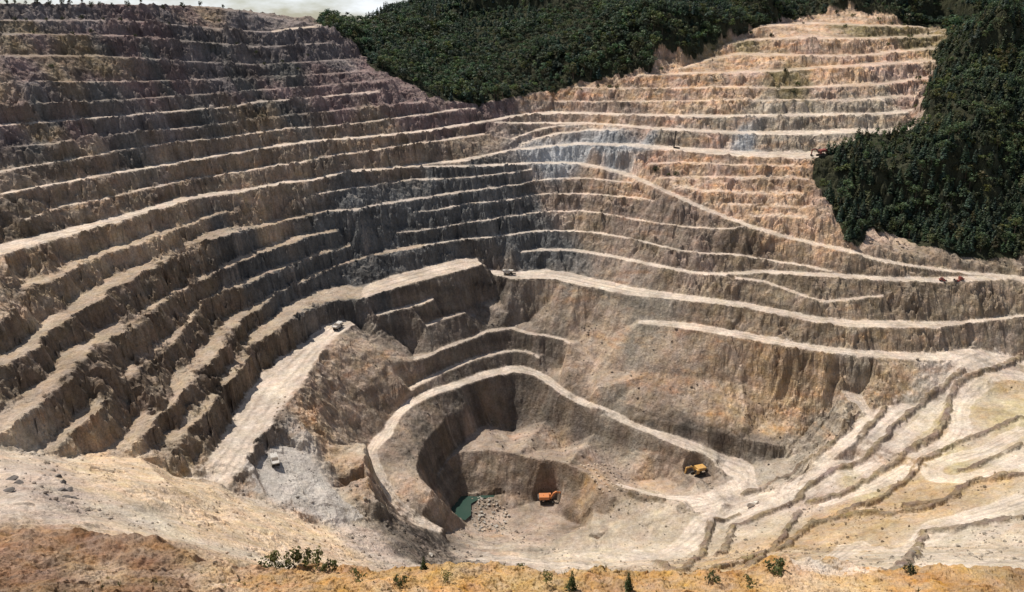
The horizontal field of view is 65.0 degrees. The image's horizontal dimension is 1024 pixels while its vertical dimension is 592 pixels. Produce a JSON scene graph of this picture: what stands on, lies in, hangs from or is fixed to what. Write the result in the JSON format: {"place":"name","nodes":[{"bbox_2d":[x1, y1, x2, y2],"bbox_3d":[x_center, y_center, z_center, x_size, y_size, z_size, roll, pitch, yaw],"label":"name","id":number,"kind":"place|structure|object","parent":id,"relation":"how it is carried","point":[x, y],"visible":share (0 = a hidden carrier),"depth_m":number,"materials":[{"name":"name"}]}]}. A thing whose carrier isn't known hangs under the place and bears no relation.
{"place":"outdoors","nodes":[
{"label":"outdoors","id":0,"kind":"place"},
{"bbox_2d":[0,0,408,19],"label":"sky","id":1,"kind":"structure","parent":0,"point":[291,8],"materials":[{"name":"white"}]},
{"bbox_2d":[451,495,494,519],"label":"water","id":2,"kind":"structure","parent":0,"point":[461,508],"depth_m":449.68,"materials":[{"name":"teal liquid"}]},
{"bbox_2d":[0,0,1023,591],"bbox_3d":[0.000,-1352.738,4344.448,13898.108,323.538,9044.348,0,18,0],"label":"ground","id":3,"kind":"structure","parent":0,"point":[116,302],"depth_m":477.04,"materials":[{"name":"beige stone"}]},
{"bbox_2d":[260,550,280,566],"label":"shrub","id":4,"kind":"object","parent":3,"relation":"on","point":[273,557],"visible":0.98,"depth_m":180.79,"materials":[{"name":"green plant"}]},
{"bbox_2d":[270,438,279,466],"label":"rig","id":5,"kind":"object","parent":3,"relation":"on","point":[274,459],"visible":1,"depth_m":362.15,"materials":[{"name":"white paint"}]},
{"bbox_2d":[277,559,291,568],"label":"shrub","id":6,"kind":"object","parent":3,"relation":"on","point":[281,564],"visible":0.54,"depth_m":183.49,"materials":[{"name":"green plant"}]},
{"bbox_2d":[281,546,302,566],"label":"shrub","id":7,"kind":"object","parent":3,"relation":"on","point":[292,555],"visible":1,"depth_m":179.42,"materials":[{"name":"green plant"}]},
{"bbox_2d":[294,547,313,565],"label":"shrub","id":8,"kind":"object","parent":3,"relation":"on","point":[308,551],"visible":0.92,"depth_m":180.49,"materials":[{"name":"green plant"}]},
{"bbox_2d":[302,545,323,569],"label":"shrub","id":9,"kind":"object","parent":3,"relation":"on","point":[321,552],"visible":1,"depth_m":179.00,"materials":[{"name":"green plant"}]},
{"bbox_2d":[320,556,337,571],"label":"shrub","id":10,"kind":"object","parent":3,"relation":"on","point":[326,565],"visible":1,"depth_m":178.50,"materials":[{"name":"green plant"}]},
{"bbox_2d":[326,14,340,24],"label":"leafy tree","id":11,"kind":"object","parent":3,"relation":"on","point":[333,19],"visible":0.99,"depth_m":670.80,"materials":[{"name":"green plant"}]},
{"bbox_2d":[332,304,343,330],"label":"drill rig","id":12,"kind":"object","parent":3,"relation":"on","point":[337,325],"visible":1,"depth_m":472.86,"materials":[{"name":"white paint"}]},
{"bbox_2d":[350,568,366,581],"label":"bush","id":13,"kind":"object","parent":3,"relation":"on","point":[356,572],"visible":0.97,"depth_m":168.11,"materials":[{"name":"green plant"}]},
{"bbox_2d":[393,574,408,586],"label":"bush","id":14,"kind":"object","parent":3,"relation":"on","point":[396,579],"visible":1,"depth_m":168.13,"materials":[{"name":"green plant"}]},
{"bbox_2d":[419,556,427,569],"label":"young pine","id":15,"kind":"object","parent":3,"relation":"on","point":[423,566],"visible":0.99,"depth_m":179.94,"materials":[{"name":"green plant"}]},
{"bbox_2d":[440,568,452,582],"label":"bush","id":16,"kind":"object","parent":3,"relation":"on","point":[445,577],"visible":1,"depth_m":170.59,"materials":[{"name":"green plant"}]},
{"bbox_2d":[466,85,473,101],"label":"pine tree","id":17,"kind":"object","parent":3,"relation":"on","point":[469,97],"visible":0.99,"depth_m":638.16,"materials":[{"name":"green plant"}]},
{"bbox_2d":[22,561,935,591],"bbox_3d":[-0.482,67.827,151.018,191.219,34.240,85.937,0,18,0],"label":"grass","id":18,"kind":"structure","parent":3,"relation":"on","point":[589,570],"depth_m":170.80,"materials":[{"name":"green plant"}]},
{"bbox_2d":[478,87,485,102],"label":"pine tree","id":19,"kind":"object","parent":3,"relation":"on","point":[481,97],"visible":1,"depth_m":643.06,"materials":[{"name":"green plant"}]},
{"bbox_2d":[51,561,929,591],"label":"dry grass","id":20,"kind":"structure","parent":3,"relation":"on","point":[107,577],"depth_m":168.87,"materials":[{"name":"beige plant"}]},
{"bbox_2d":[499,83,508,93],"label":"leafy tree","id":21,"kind":"object","parent":3,"relation":"on","point":[503,88],"visible":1,"depth_m":648.89,"materials":[{"name":"green plant"}]},
{"bbox_2d":[502,250,515,275],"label":"rig","id":22,"kind":"object","parent":3,"relation":"on","point":[507,271],"visible":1,"depth_m":545.97,"materials":[{"name":"metal"}]},
{"bbox_2d":[0,3,1023,573],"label":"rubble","id":23,"kind":"object","parent":3,"relation":"on","point":[522,451],"visible":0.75,"depth_m":363.85,"materials":[{"name":"grey stone"}]},
{"bbox_2d":[542,570,552,583],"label":"bush","id":24,"kind":"object","parent":3,"relation":"on","point":[546,576],"visible":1,"depth_m":169.09,"materials":[{"name":"green plant"}]},
{"bbox_2d":[537,488,560,504],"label":"excavator","id":25,"kind":"object","parent":3,"relation":"on","point":[546,497],"visible":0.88,"depth_m":454.30,"materials":[{"name":"metal"}]},
{"bbox_2d":[564,572,577,591],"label":"young pine","id":26,"kind":"object","parent":3,"relation":"on","point":[571,584],"visible":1,"depth_m":167.06,"materials":[{"name":"green plant"}]},
{"bbox_2d":[569,62,577,78],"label":"leafy tree","id":27,"kind":"object","parent":3,"relation":"on","point":[574,69],"visible":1,"depth_m":666.26,"materials":[{"name":"green plant"}]},
{"bbox_2d":[623,572,633,591],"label":"young pine","id":28,"kind":"object","parent":3,"relation":"on","point":[628,585],"visible":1,"depth_m":167.36,"materials":[{"name":"green plant"}]},
{"bbox_2d":[629,40,638,55],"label":"leafy tree","id":29,"kind":"object","parent":3,"relation":"on","point":[633,45],"visible":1,"depth_m":674.06,"materials":[{"name":"green plant"}]},
{"bbox_2d":[642,56,656,72],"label":"leafy tree","id":30,"kind":"object","parent":3,"relation":"on","point":[650,60],"visible":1,"depth_m":663.77,"materials":[{"name":"green plant"}]},
{"bbox_2d":[650,15,658,31],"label":"leafy tree","id":31,"kind":"object","parent":3,"relation":"on","point":[653,22],"visible":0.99,"depth_m":682.53,"materials":[{"name":"green plant"}]},
{"bbox_2d":[649,34,661,45],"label":"leafy tree","id":32,"kind":"object","parent":3,"relation":"on","point":[653,39],"visible":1,"depth_m":673.10,"materials":[{"name":"green plant"}]},
{"bbox_2d":[314,0,1023,257],"bbox_3d":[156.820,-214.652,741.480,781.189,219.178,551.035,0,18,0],"label":"wood","id":33,"kind":"object","parent":3,"relation":"on","point":[392,51],"visible":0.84,"depth_m":678.26,"materials":[{"name":"green plant"}]},
{"bbox_2d":[684,462,717,477],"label":"excavator","id":34,"kind":"object","parent":3,"relation":"on","point":[699,468],"visible":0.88,"depth_m":451.53,"materials":[{"name":"paint"}]},
{"bbox_2d":[704,570,720,582],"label":"bush","id":35,"kind":"object","parent":3,"relation":"on","point":[712,572],"visible":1,"depth_m":171.57,"materials":[{"name":"green plant"}]},
{"bbox_2d":[743,574,756,588],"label":"bush","id":36,"kind":"object","parent":3,"relation":"on","point":[749,581],"visible":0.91,"depth_m":170.46,"materials":[{"name":"green plant"}]},
{"bbox_2d":[762,557,787,575],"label":"bush","id":37,"kind":"object","parent":3,"relation":"on","point":[780,564],"visible":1,"depth_m":175.61,"materials":[{"name":"green plant"}]},
{"bbox_2d":[810,148,828,156],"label":"excavator","id":38,"kind":"object","parent":3,"relation":"on","point":[820,151],"visible":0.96,"depth_m":566.83,"materials":[{"name":"metal"}]},
{"bbox_2d":[825,183,834,200],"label":"pine tree","id":39,"kind":"object","parent":3,"relation":"on","point":[830,192],"visible":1,"depth_m":533.15,"materials":[{"name":"green plant"}]},
{"bbox_2d":[831,147,840,161],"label":"pine tree","id":40,"kind":"object","parent":3,"relation":"on","point":[835,157],"visible":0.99,"depth_m":559.90,"materials":[{"name":"green plant"}]},
{"bbox_2d":[836,206,842,222],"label":"pine tree","id":41,"kind":"object","parent":3,"relation":"on","point":[840,217],"visible":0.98,"depth_m":527.85,"materials":[{"name":"green plant"}]},
{"bbox_2d":[837,186,851,202],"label":"leafy tree","id":42,"kind":"object","parent":3,"relation":"on","point":[842,190],"visible":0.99,"depth_m":536.54,"materials":[{"name":"green plant"}]},
{"bbox_2d":[843,225,852,241],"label":"pine tree","id":43,"kind":"object","parent":3,"relation":"on","point":[848,236],"visible":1,"depth_m":517.47,"materials":[{"name":"green plant"}]},
{"bbox_2d":[843,179,854,194],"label":"leafy tree","id":44,"kind":"object","parent":3,"relation":"on","point":[846,182],"visible":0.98,"depth_m":544.97,"materials":[{"name":"green plant"}]},
{"bbox_2d":[848,208,855,225],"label":"pine tree","id":45,"kind":"object","parent":3,"relation":"on","point":[852,220],"visible":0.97,"depth_m":526.56,"materials":[{"name":"green plant"}]},
{"bbox_2d":[853,184,862,199],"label":"pine tree","id":46,"kind":"object","parent":3,"relation":"on","point":[858,193],"visible":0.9,"depth_m":548.35,"materials":[{"name":"green plant"}]},
{"bbox_2d":[854,219,862,237],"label":"pine tree","id":47,"kind":"object","parent":3,"relation":"on","point":[857,229],"visible":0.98,"depth_m":522.29,"materials":[{"name":"green plant"}]},
{"bbox_2d":[858,164,865,178],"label":"pine tree","id":48,"kind":"object","parent":3,"relation":"on","point":[861,173],"visible":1,"depth_m":551.33,"materials":[{"name":"green plant"}]},
{"bbox_2d":[865,170,874,184],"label":"pine tree","id":49,"kind":"object","parent":3,"relation":"on","point":[869,182],"visible":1,"depth_m":550.89,"materials":[{"name":"green plant"}]},
{"bbox_2d":[867,210,875,225],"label":"pine tree","id":50,"kind":"object","parent":3,"relation":"on","point":[870,219],"visible":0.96,"depth_m":530.36,"materials":[{"name":"green plant"}]},
{"bbox_2d":[878,157,886,170],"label":"pine tree","id":51,"kind":"object","parent":3,"relation":"on","point":[882,164],"visible":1,"depth_m":551.95,"materials":[{"name":"green plant"}]},
{"bbox_2d":[893,214,906,230],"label":"leafy tree","id":52,"kind":"object","parent":3,"relation":"on","point":[899,218],"visible":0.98,"depth_m":540.19,"materials":[{"name":"green plant"}]},
{"bbox_2d":[896,169,903,184],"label":"pine tree","id":53,"kind":"object","parent":3,"relation":"on","point":[899,178],"visible":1,"depth_m":550.88,"materials":[{"name":"green plant"}]},
{"bbox_2d":[896,187,904,201],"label":"pine tree","id":54,"kind":"object","parent":3,"relation":"on","point":[901,196],"visible":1,"depth_m":547.63,"materials":[{"name":"green plant"}]},
{"bbox_2d":[892,202,910,217],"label":"leafy tree","id":55,"kind":"object","parent":3,"relation":"on","point":[905,204],"visible":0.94,"depth_m":543.62,"materials":[{"name":"green plant"}]},
{"bbox_2d":[902,562,916,575],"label":"bush","id":56,"kind":"object","parent":3,"relation":"on","point":[909,568],"visible":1,"depth_m":176.20,"materials":[{"name":"green plant"}]},
{"bbox_2d":[907,201,912,219],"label":"pine tree","id":57,"kind":"object","parent":3,"relation":"on","point":[909,215],"visible":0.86,"depth_m":546.04,"materials":[{"name":"green plant"}]},
{"bbox_2d":[907,184,921,199],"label":"leafy tree","id":58,"kind":"object","parent":3,"relation":"on","point":[916,188],"visible":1,"depth_m":545.20,"materials":[{"name":"green plant"}]},
{"bbox_2d":[910,156,919,173],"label":"pine tree","id":59,"kind":"object","parent":3,"relation":"on","point":[913,167],"visible":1,"depth_m":549.73,"materials":[{"name":"green plant"}]},
{"bbox_2d":[910,197,922,214],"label":"leafy tree","id":60,"kind":"object","parent":3,"relation":"on","point":[917,201],"visible":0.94,"depth_m":544.70,"materials":[{"name":"green plant"}]},
{"bbox_2d":[915,213,921,228],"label":"pine tree","id":61,"kind":"object","parent":3,"relation":"on","point":[917,221],"visible":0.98,"depth_m":539.64,"materials":[{"name":"green plant"}]},
{"bbox_2d":[914,159,928,174],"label":"leafy tree","id":62,"kind":"object","parent":3,"relation":"on","point":[922,161],"visible":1,"depth_m":549.95,"materials":[{"name":"green plant"}]},
{"bbox_2d":[919,211,925,227],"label":"pine tree","id":63,"kind":"object","parent":3,"relation":"on","point":[922,220],"visible":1,"depth_m":538.15,"materials":[{"name":"green plant"}]},
{"bbox_2d":[921,219,929,232],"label":"pine tree","id":64,"kind":"object","parent":3,"relation":"on","point":[925,228],"visible":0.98,"depth_m":532.84,"materials":[{"name":"green plant"}]},
{"bbox_2d":[926,175,934,189],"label":"pine tree","id":65,"kind":"object","parent":3,"relation":"on","point":[929,186],"visible":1,"depth_m":546.28,"materials":[{"name":"green plant"}]},
{"bbox_2d":[924,195,937,211],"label":"leafy tree","id":66,"kind":"object","parent":3,"relation":"on","point":[927,198],"visible":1,"depth_m":542.06,"materials":[{"name":"green plant"}]},
{"bbox_2d":[925,144,937,160],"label":"pine tree","id":67,"kind":"object","parent":3,"relation":"on","point":[933,153],"visible":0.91,"depth_m":548.46,"materials":[{"name":"green plant"}]},
{"bbox_2d":[930,191,938,206],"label":"pine tree","id":68,"kind":"object","parent":3,"relation":"on","point":[934,199],"visible":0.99,"depth_m":541.99,"materials":[{"name":"green plant"}]},
{"bbox_2d":[935,125,944,142],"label":"pine tree","id":69,"kind":"object","parent":3,"relation":"on","point":[938,138],"visible":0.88,"depth_m":556.66,"materials":[{"name":"green plant"}]},
{"bbox_2d":[937,142,947,161],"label":"pine tree","id":70,"kind":"object","parent":3,"relation":"on","point":[943,153],"visible":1,"depth_m":545.91,"materials":[{"name":"green plant"}]},
{"bbox_2d":[938,165,946,180],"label":"pine tree","id":71,"kind":"object","parent":3,"relation":"on","point":[942,176],"visible":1,"depth_m":546.03,"materials":[{"name":"green plant"}]},
{"bbox_2d":[940,218,948,234],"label":"pine tree","id":72,"kind":"object","parent":3,"relation":"on","point":[944,231],"visible":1,"depth_m":528.23,"materials":[{"name":"green plant"}]},
{"bbox_2d":[943,178,950,195],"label":"pine tree","id":73,"kind":"object","parent":3,"relation":"on","point":[946,189],"visible":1,"depth_m":541.65,"materials":[{"name":"green plant"}]},
{"bbox_2d":[943,232,950,247],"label":"pine tree","id":74,"kind":"object","parent":3,"relation":"on","point":[947,242],"visible":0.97,"depth_m":521.48,"materials":[{"name":"green plant"}]},
{"bbox_2d":[940,124,958,143],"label":"leafy tree","id":75,"kind":"object","parent":3,"relation":"on","point":[949,129],"visible":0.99,"depth_m":548.68,"materials":[{"name":"green plant"}]},
{"bbox_2d":[953,238,962,253],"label":"pine tree","id":76,"kind":"object","parent":3,"relation":"on","point":[957,249],"visible":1,"depth_m":520.34,"materials":[{"name":"green plant"}]},
{"bbox_2d":[953,226,963,238],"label":"leafy tree","id":77,"kind":"object","parent":3,"relation":"on","point":[958,234],"visible":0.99,"depth_m":523.24,"materials":[{"name":"green plant"}]},
{"bbox_2d":[958,124,967,139],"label":"pine tree","id":78,"kind":"object","parent":3,"relation":"on","point":[963,134],"visible":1,"depth_m":548.06,"materials":[{"name":"green plant"}]},
{"bbox_2d":[959,146,967,163],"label":"pine tree","id":79,"kind":"object","parent":3,"relation":"on","point":[962,157],"visible":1,"depth_m":545.67,"materials":[{"name":"green plant"}]},
{"bbox_2d":[960,238,967,252],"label":"pine tree","id":80,"kind":"object","parent":3,"relation":"on","point":[964,249],"visible":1,"depth_m":521.52,"materials":[{"name":"green plant"}]},
{"bbox_2d":[959,164,971,181],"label":"leafy tree","id":81,"kind":"object","parent":3,"relation":"on","point":[963,168],"visible":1,"depth_m":542.98,"materials":[{"name":"green plant"}]},
{"bbox_2d":[962,218,970,237],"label":"pine tree","id":82,"kind":"object","parent":3,"relation":"on","point":[967,229],"visible":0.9,"depth_m":528.35,"materials":[{"name":"green plant"}]},
{"bbox_2d":[964,192,972,209],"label":"pine tree","id":83,"kind":"object","parent":3,"relation":"on","point":[968,205],"visible":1,"depth_m":536.76,"materials":[{"name":"green plant"}]},
{"bbox_2d":[965,131,972,147],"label":"pine tree","id":84,"kind":"object","parent":3,"relation":"on","point":[968,143],"visible":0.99,"depth_m":548.81,"materials":[{"name":"green plant"}]},
{"bbox_2d":[967,236,974,252],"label":"pine tree","id":85,"kind":"object","parent":3,"relation":"on","point":[970,247],"visible":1,"depth_m":521.92,"materials":[{"name":"green plant"}]},
{"bbox_2d":[967,172,978,187],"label":"leafy tree","id":86,"kind":"object","parent":3,"relation":"on","point":[971,177],"visible":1,"depth_m":543.06,"materials":[{"name":"green plant"}]},
{"bbox_2d":[975,209,981,224],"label":"pine tree","id":87,"kind":"object","parent":3,"relation":"on","point":[978,219],"visible":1,"depth_m":531.80,"materials":[{"name":"green plant"}]},
{"bbox_2d":[978,218,986,232],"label":"pine tree","id":88,"kind":"object","parent":3,"relation":"on","point":[984,228],"visible":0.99,"depth_m":528.54,"materials":[{"name":"green plant"}]},
{"bbox_2d":[986,216,992,232],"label":"pine tree","id":89,"kind":"object","parent":3,"relation":"on","point":[989,227],"visible":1,"depth_m":527.09,"materials":[{"name":"green plant"}]},
{"bbox_2d":[983,65,997,73],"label":"leafy tree","id":90,"kind":"object","parent":3,"relation":"on","point":[991,70],"visible":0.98,"depth_m":612.31,"materials":[{"name":"green plant"}]},
{"bbox_2d":[991,78,999,92],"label":"pine tree","id":91,"kind":"object","parent":3,"relation":"on","point":[996,86],"visible":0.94,"depth_m":589.49,"materials":[{"name":"green plant"}]},
{"bbox_2d":[993,207,1001,223],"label":"pine tree","id":92,"kind":"object","parent":3,"relation":"on","point":[997,220],"visible":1,"depth_m":531.16,"materials":[{"name":"green plant"}]},
{"bbox_2d":[998,13,1006,27],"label":"pine tree","id":93,"kind":"object","parent":3,"relation":"on","point":[1002,20],"visible":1,"depth_m":633.42,"materials":[{"name":"green plant"}]},
{"bbox_2d":[997,99,1013,114],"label":"leafy tree","id":94,"kind":"object","parent":3,"relation":"on","point":[1007,102],"visible":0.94,"depth_m":568.71,"materials":[{"name":"green plant"}]},
{"bbox_2d":[1000,231,1012,245],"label":"leafy tree","id":95,"kind":"object","parent":3,"relation":"on","point":[1008,233],"visible":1,"depth_m":521.75,"materials":[{"name":"green plant"}]},
{"bbox_2d":[1006,145,1017,157],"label":"leafy tree","id":96,"kind":"object","parent":3,"relation":"on","point":[1011,149],"visible":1,"depth_m":550.53,"materials":[{"name":"green plant"}]},
{"bbox_2d":[1005,217,1022,232],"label":"leafy tree","id":97,"kind":"object","parent":3,"relation":"on","point":[1016,222],"visible":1,"depth_m":523.45,"materials":[{"name":"green plant"}]},
{"bbox_2d":[1007,133,1022,141],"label":"leafy tree","id":98,"kind":"object","parent":3,"relation":"on","point":[1014,136],"visible":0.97,"depth_m":560.83,"materials":[{"name":"green plant"}]},
{"bbox_2d":[1011,158,1021,173],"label":"pine tree","id":99,"kind":"object","parent":3,"relation":"on","point":[1018,168],"visible":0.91,"depth_m":551.47,"materials":[{"name":"green plant"}]},
{"bbox_2d":[1012,206,1021,222],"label":"pine tree","id":100,"kind":"object","parent":3,"relation":"on","point":[1016,215],"visible":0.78,"depth_m":528.66,"materials":[{"name":"green plant"}]},
{"bbox_2d":[1016,225,1023,239],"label":"pine tree","id":101,"kind":"object","parent":3,"relation":"on","point":[1020,232],"visible":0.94,"depth_m":522.32,"materials":[{"name":"green plant"}]},
{"bbox_2d":[1016,211,1023,231],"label":"pine tree","id":102,"kind":"object","parent":3,"relation":"on","point":[1018,227],"visible":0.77,"depth_m":526.95,"materials":[{"name":"green plant"}]},
{"bbox_2d":[1017,58,1023,73],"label":"pine tree","id":103,"kind":"object","parent":3,"relation":"on","point":[1020,68],"visible":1,"depth_m":608.25,"materials":[{"name":"green plant"}]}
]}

